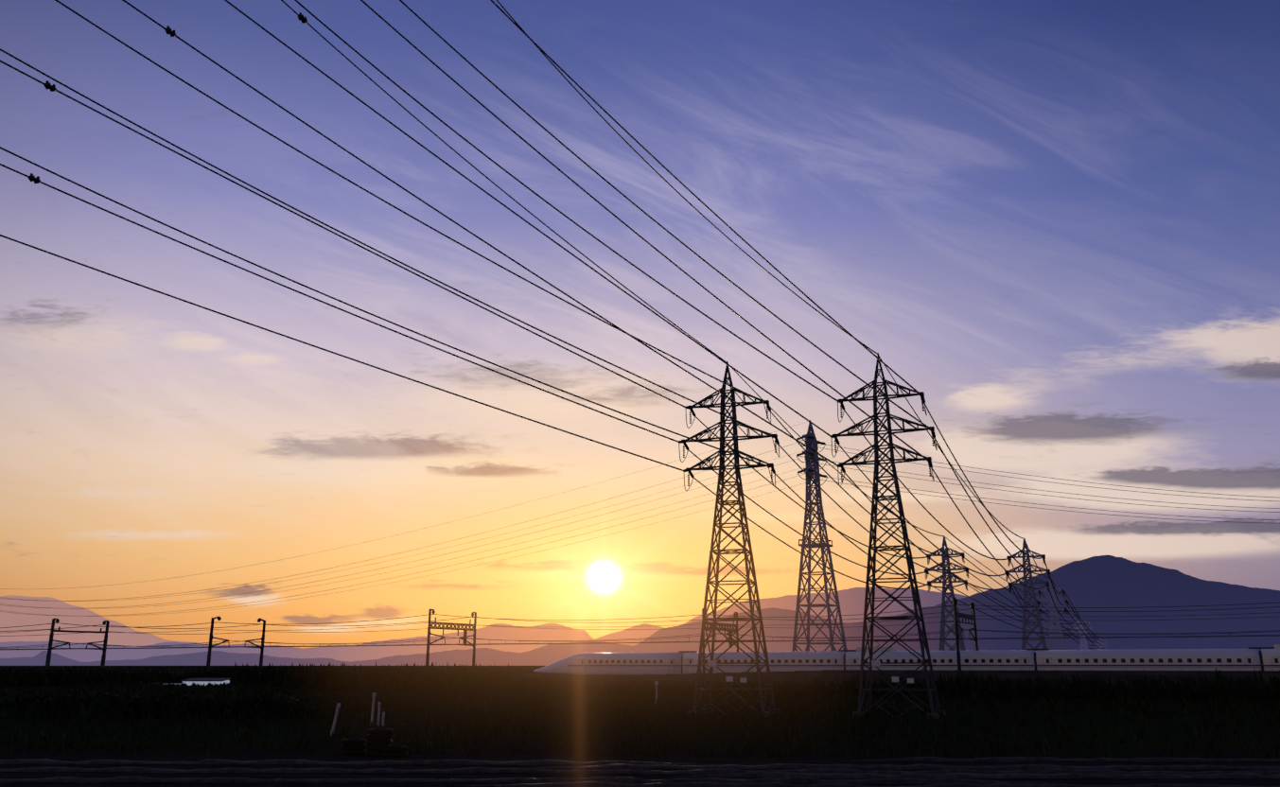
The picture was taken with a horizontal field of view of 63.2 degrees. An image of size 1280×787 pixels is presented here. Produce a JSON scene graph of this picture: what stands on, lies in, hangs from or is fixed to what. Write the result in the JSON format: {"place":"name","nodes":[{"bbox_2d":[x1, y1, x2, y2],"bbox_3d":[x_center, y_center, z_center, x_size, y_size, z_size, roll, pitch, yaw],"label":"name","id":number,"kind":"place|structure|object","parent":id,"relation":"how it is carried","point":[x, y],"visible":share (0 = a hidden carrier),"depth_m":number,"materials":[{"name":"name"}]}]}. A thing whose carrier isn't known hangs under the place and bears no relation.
{"place":"outdoors","nodes":[
{"label":"outdoors","id":0,"kind":"place"},
{"bbox_2d":[0,595,204,647],"bbox_3d":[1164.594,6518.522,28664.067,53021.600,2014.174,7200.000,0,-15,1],"label":"mountains","id":1,"kind":"structure","parent":0,"point":[71,614],"depth_m":28345.58,"materials":[{"name":"grey"}]},
{"bbox_2d":[0,586,966,662],"bbox_3d":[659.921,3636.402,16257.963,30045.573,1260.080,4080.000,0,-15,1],"label":"mountains","id":2,"kind":"structure","parent":0,"point":[851,601],"depth_m":15981.08,"materials":[{"name":"grey"}]},
{"bbox_2d":[0,661,1279,786],"bbox_3d":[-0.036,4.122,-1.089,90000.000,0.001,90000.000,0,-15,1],"label":"ground","id":3,"kind":"structure","parent":0,"point":[257,752],"depth_m":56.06,"materials":[{"name":"plant"}]},
{"bbox_2d":[146,678,231,685],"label":"pond","id":4,"kind":"structure","parent":3,"relation":"on","point":[200,681],"depth_m":144.32,"materials":[{"name":"grey"}]},
{"bbox_2d":[330,692,385,736],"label":"standing pipes","id":5,"kind":"object","parent":3,"relation":"on","point":[372,715],"depth_m":75.53,"materials":[{"name":"grey plastic"}]},
{"bbox_2d":[339,728,407,757],"bbox_3d":[-12.874,16.960,50.561,3.741,1.252,1.455,-6,-16,22],"label":"tyre stack","id":6,"kind":"object","parent":3,"relation":"on","point":[378,742],"depth_m":50.10,"materials":[{"name":"black rubber"}]},
{"bbox_2d":[0,756,1279,786],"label":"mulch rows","id":7,"kind":"object","parent":3,"relation":"on","point":[947,777],"visible":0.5,"depth_m":41.81,"materials":[{"name":"black soil"}]},
{"bbox_2d":[8,669,1279,703],"bbox_3d":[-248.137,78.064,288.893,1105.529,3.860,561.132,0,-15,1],"label":"viaduct","id":8,"kind":"object","parent":3,"relation":"on","point":[825,675],"visible":0.29,"depth_m":138.10,"materials":[{"name":"concrete"}]},
{"bbox_2d":[0,666,508,676],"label":"viaduct fence","id":9,"kind":"object","parent":8,"relation":"on","point":[33,668],"visible":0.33,"depth_m":201.41,"materials":[{"name":"grey metal"}]},
{"bbox_2d":[44,597,978,687],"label":"catenary poles","id":10,"kind":"object","parent":8,"relation":"on","point":[458,628],"visible":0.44,"depth_m":181.29,"materials":[{"name":"grey metal"}]},
{"bbox_2d":[0,602,1279,649],"bbox_3d":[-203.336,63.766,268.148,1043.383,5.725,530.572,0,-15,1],"label":"catenary wires","id":11,"kind":"object","parent":10,"relation":"hanging from","point":[168,646],"visible":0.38,"depth_m":166.00,"materials":[{"name":"black metal"}]},
{"bbox_2d":[533,641,1279,675],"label":"bullet train","id":12,"kind":"object","parent":8,"relation":"on","point":[1263,658],"visible":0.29,"depth_m":137.78,"materials":[{"name":"white metal"}]},
{"bbox_2d":[654,681,658,702],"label":"marker post","id":13,"kind":"object","parent":3,"relation":"on","point":[656,683],"depth_m":116.86,"materials":[{"name":"grey paint"}]},
{"bbox_2d":[678,361,779,717],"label":"tower","id":14,"kind":"structure","parent":3,"relation":"on","point":[711,663],"depth_m":95.89,"materials":[{"name":"metal"}]},
{"bbox_2d":[792,420,847,651],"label":"tower","id":15,"kind":"structure","parent":3,"relation":"on","point":[814,468],"depth_m":202.91,"materials":[{"name":"grey metal"}]},
{"bbox_2d":[0,0,1279,648],"bbox_3d":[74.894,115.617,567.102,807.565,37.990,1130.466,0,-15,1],"label":"conductors","id":16,"kind":"object","parent":15,"relation":"attached to","point":[172,34],"visible":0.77,"depth_m":58.40,"materials":[{"name":"black"}]},
{"bbox_2d":[830,352,946,718],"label":"tower","id":17,"kind":"structure","parent":3,"relation":"on","point":[922,640],"depth_m":93.30,"materials":[{"name":"metal"}]},
{"bbox_2d":[924,536,968,650],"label":"tower","id":18,"kind":"structure","parent":3,"relation":"on","point":[949,578],"depth_m":231.75,"materials":[{"name":"grey metal"}]},
{"bbox_2d":[1004,539,1050,649],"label":"tower","id":19,"kind":"structure","parent":3,"relation":"on","point":[1029,566],"depth_m":235.62,"materials":[{"name":"grey metal"}]},
{"bbox_2d":[1036,579,1069,649],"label":"tower","id":20,"kind":"structure","parent":3,"relation":"on","point":[1050,608],"depth_m":343.69,"materials":[{"name":"grey metal"}]},
{"bbox_2d":[1071,615,1091,649],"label":"tower","id":21,"kind":"structure","parent":3,"relation":"on","point":[1082,645],"depth_m":610.77,"materials":[{"name":"grey metal"}]},
{"bbox_2d":[1094,638,1106,649],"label":"tower","id":22,"kind":"structure","parent":3,"relation":"on","point":[1101,646],"depth_m":1098.56,"materials":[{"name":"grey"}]},
{"bbox_2d":[0,555,1279,666],"bbox_3d":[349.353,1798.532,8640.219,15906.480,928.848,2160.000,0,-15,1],"label":"mountains","id":23,"kind":"structure","parent":0,"point":[1105,581],"depth_m":8202.41,"materials":[{"name":"grey"}]},
{"bbox_2d":[0,0,1279,648],"label":"sky","id":24,"kind":"structure","parent":0,"point":[1057,222],"materials":[{"name":"blue"}]}
]}

